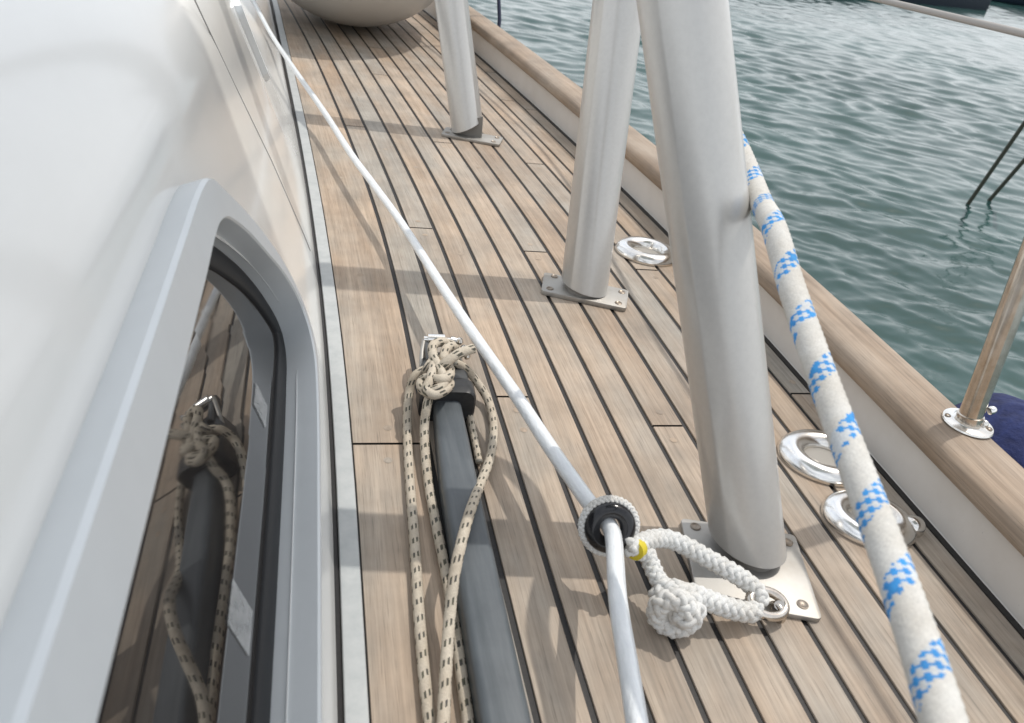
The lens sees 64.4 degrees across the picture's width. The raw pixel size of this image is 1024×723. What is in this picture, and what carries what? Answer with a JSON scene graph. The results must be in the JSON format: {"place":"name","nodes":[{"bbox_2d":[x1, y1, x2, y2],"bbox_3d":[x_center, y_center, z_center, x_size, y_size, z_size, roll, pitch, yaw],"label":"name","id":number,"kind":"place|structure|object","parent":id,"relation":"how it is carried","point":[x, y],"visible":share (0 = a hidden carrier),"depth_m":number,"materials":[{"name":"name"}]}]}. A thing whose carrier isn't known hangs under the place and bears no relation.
{"place":"outdoors","nodes":[
{"label":"outdoors","id":0,"kind":"place"},
{"bbox_2d":[250,0,648,722],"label":"line","id":1,"kind":"object","parent":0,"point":[630,676],"visible":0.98,"depth_m":0.97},
{"bbox_2d":[277,0,1023,722],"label":"deck","id":2,"kind":"structure","parent":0,"point":[377,362],"depth_m":1.17,"materials":[{"name":"brown wood"}]},
{"bbox_2d":[0,0,368,722],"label":"cabin","id":3,"kind":"object","parent":2,"relation":"on","point":[178,530],"visible":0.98,"depth_m":0.60,"materials":[{"name":"grey plastic"}]},
{"bbox_2d":[0,178,321,722],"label":"window","id":4,"kind":"structure","parent":3,"relation":"in","point":[154,586],"depth_m":0.57,"materials":[{"name":"silver metal"}]},
{"bbox_2d":[232,0,269,81],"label":"window","id":5,"kind":"structure","parent":3,"relation":"in","point":[239,9],"depth_m":1.57,"materials":[{"name":"silver metal"}]},
{"bbox_2d":[291,0,433,26],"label":"buoy","id":6,"kind":"object","parent":2,"relation":"on","point":[365,13],"visible":1,"depth_m":3.06,"materials":[{"name":"white plastic"}]},
{"bbox_2d":[434,0,502,146],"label":"post","id":7,"kind":"object","parent":2,"relation":"on","point":[458,58],"visible":1,"depth_m":2.24,"materials":[{"name":"silver metal"}]},
{"bbox_2d":[416,334,531,722],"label":"spar","id":8,"kind":"object","parent":2,"relation":"on","point":[496,685],"visible":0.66,"depth_m":0.87,"materials":[{"name":"grey metal"}]},
{"bbox_2d":[403,337,497,722],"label":"flecked rope","id":9,"kind":"object","parent":8,"relation":"attached to","point":[431,379],"visible":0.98,"depth_m":0.94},
{"bbox_2d":[541,0,640,311],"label":"post","id":10,"kind":"object","parent":2,"relation":"on","point":[610,67],"visible":1,"depth_m":1.47,"materials":[{"name":"silver metal"}]},
{"bbox_2d":[615,236,671,266],"bbox_3d":[0.296,-0.246,1.785,0.139,0.019,0.130,1,33,-14],"label":"deck ring","id":11,"kind":"object","parent":2,"relation":"on","point":[647,251],"visible":0.93,"depth_m":1.76,"materials":[{"name":"silver metal"}]},
{"bbox_2d":[278,0,1023,722],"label":"deck caulking","id":12,"kind":"object","parent":2,"relation":"attached to","point":[604,596],"visible":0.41,"depth_m":1.15,"materials":[{"name":"black rubber"}]},
{"bbox_2d":[624,528,769,638],"bbox_3d":[0.206,0.240,0.911,0.169,0.085,0.118,-6,35,-24],"label":"strop","id":13,"kind":"object","parent":2,"relation":"on","point":[677,608],"visible":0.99,"depth_m":0.89,"materials":[{"name":"white fabric"}]},
{"bbox_2d":[577,495,639,556],"bbox_3d":[0.107,0.182,0.896,0.070,0.064,0.042,1,33,-14],"label":"friction ring","id":14,"kind":"object","parent":13,"relation":"attached to","point":[596,513],"visible":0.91,"depth_m":0.89,"materials":[{"name":"black"}]},
{"bbox_2d":[422,1,1023,638],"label":"bulwark","id":15,"kind":"object","parent":2,"relation":"attached to","point":[960,493],"visible":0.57,"depth_m":1.21,"materials":[{"name":"paint"}]},
{"bbox_2d":[497,0,500,27],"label":"rod","id":16,"kind":"object","parent":15,"relation":"attached to","point":[499,12],"visible":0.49,"depth_m":3.37,"materials":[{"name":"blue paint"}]},
{"bbox_2d":[942,237,1023,438],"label":"stanchion","id":17,"kind":"object","parent":15,"relation":"on","point":[967,418],"visible":1,"depth_m":1.08,"materials":[{"name":"silver metal"}]},
{"bbox_2d":[869,0,1023,37],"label":"lifeline","id":18,"kind":"object","parent":17,"relation":"attached to","point":[1001,28],"visible":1,"depth_m":1.13,"materials":[{"name":"grey metal"}]},
{"bbox_2d":[955,393,1023,467],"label":"fender","id":19,"kind":"object","parent":15,"relation":"hanging from","point":[1006,421],"visible":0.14,"depth_m":1.29,"materials":[{"name":"blue fabric"}]},
{"bbox_2d":[636,0,820,621],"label":"post","id":20,"kind":"object","parent":2,"relation":"on","point":[689,56],"visible":0.94,"depth_m":0.88,"materials":[{"name":"silver metal"}]},
{"bbox_2d":[745,586,789,623],"bbox_3d":[0.290,0.280,0.925,0.059,0.037,0.039,1,33,-14],"label":"shackle","id":21,"kind":"object","parent":20,"relation":"attached to","point":[780,604],"visible":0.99,"depth_m":0.92,"materials":[{"name":"metal"}]},
{"bbox_2d":[742,131,968,722],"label":"rope","id":22,"kind":"object","parent":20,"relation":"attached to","point":[932,685],"visible":0.86,"depth_m":0.56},
{"bbox_2d":[777,429,843,486],"bbox_3d":[0.468,0.139,1.214,0.140,0.019,0.126,1,33,-14],"label":"deck ring","id":23,"kind":"object","parent":2,"relation":"on","point":[806,453],"visible":0.6,"depth_m":1.20,"materials":[{"name":"silver metal"}]},
{"bbox_2d":[821,490,925,548],"bbox_3d":[0.490,0.211,1.104,0.135,0.023,0.112,1,33,-14],"label":"deck ring","id":24,"kind":"object","parent":2,"relation":"on","point":[837,513],"visible":0.42,"depth_m":1.09,"materials":[{"name":"silver metal"}]},
{"bbox_2d":[468,0,1023,404],"bbox_3d":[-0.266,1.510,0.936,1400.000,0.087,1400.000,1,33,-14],"label":"sea","id":25,"kind":"structure","parent":0,"point":[878,136],"depth_m":7.77,"materials":[{"name":"liquid"}]},
{"bbox_2d":[899,0,990,10],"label":"moored boat","id":26,"kind":"object","parent":25,"relation":"on","point":[976,4],"visible":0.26,"depth_m":24.10,"materials":[{"name":"black paint"}]},
{"bbox_2d":[966,120,1023,204],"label":"pole","id":27,"kind":"object","parent":25,"relation":"in","point":[997,162],"visible":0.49,"depth_m":6.29,"materials":[{"name":"grey metal"}]},
{"bbox_2d":[987,158,1023,200],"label":"pole","id":28,"kind":"object","parent":25,"relation":"in","point":[1006,180],"visible":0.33,"depth_m":6.54,"materials":[{"name":"grey metal"}]},
{"bbox_2d":[991,0,1023,5],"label":"moored boat","id":29,"kind":"object","parent":25,"relation":"on","point":[1017,2],"visible":0.69,"depth_m":29.41,"materials":[{"name":"black paint"}]}
]}

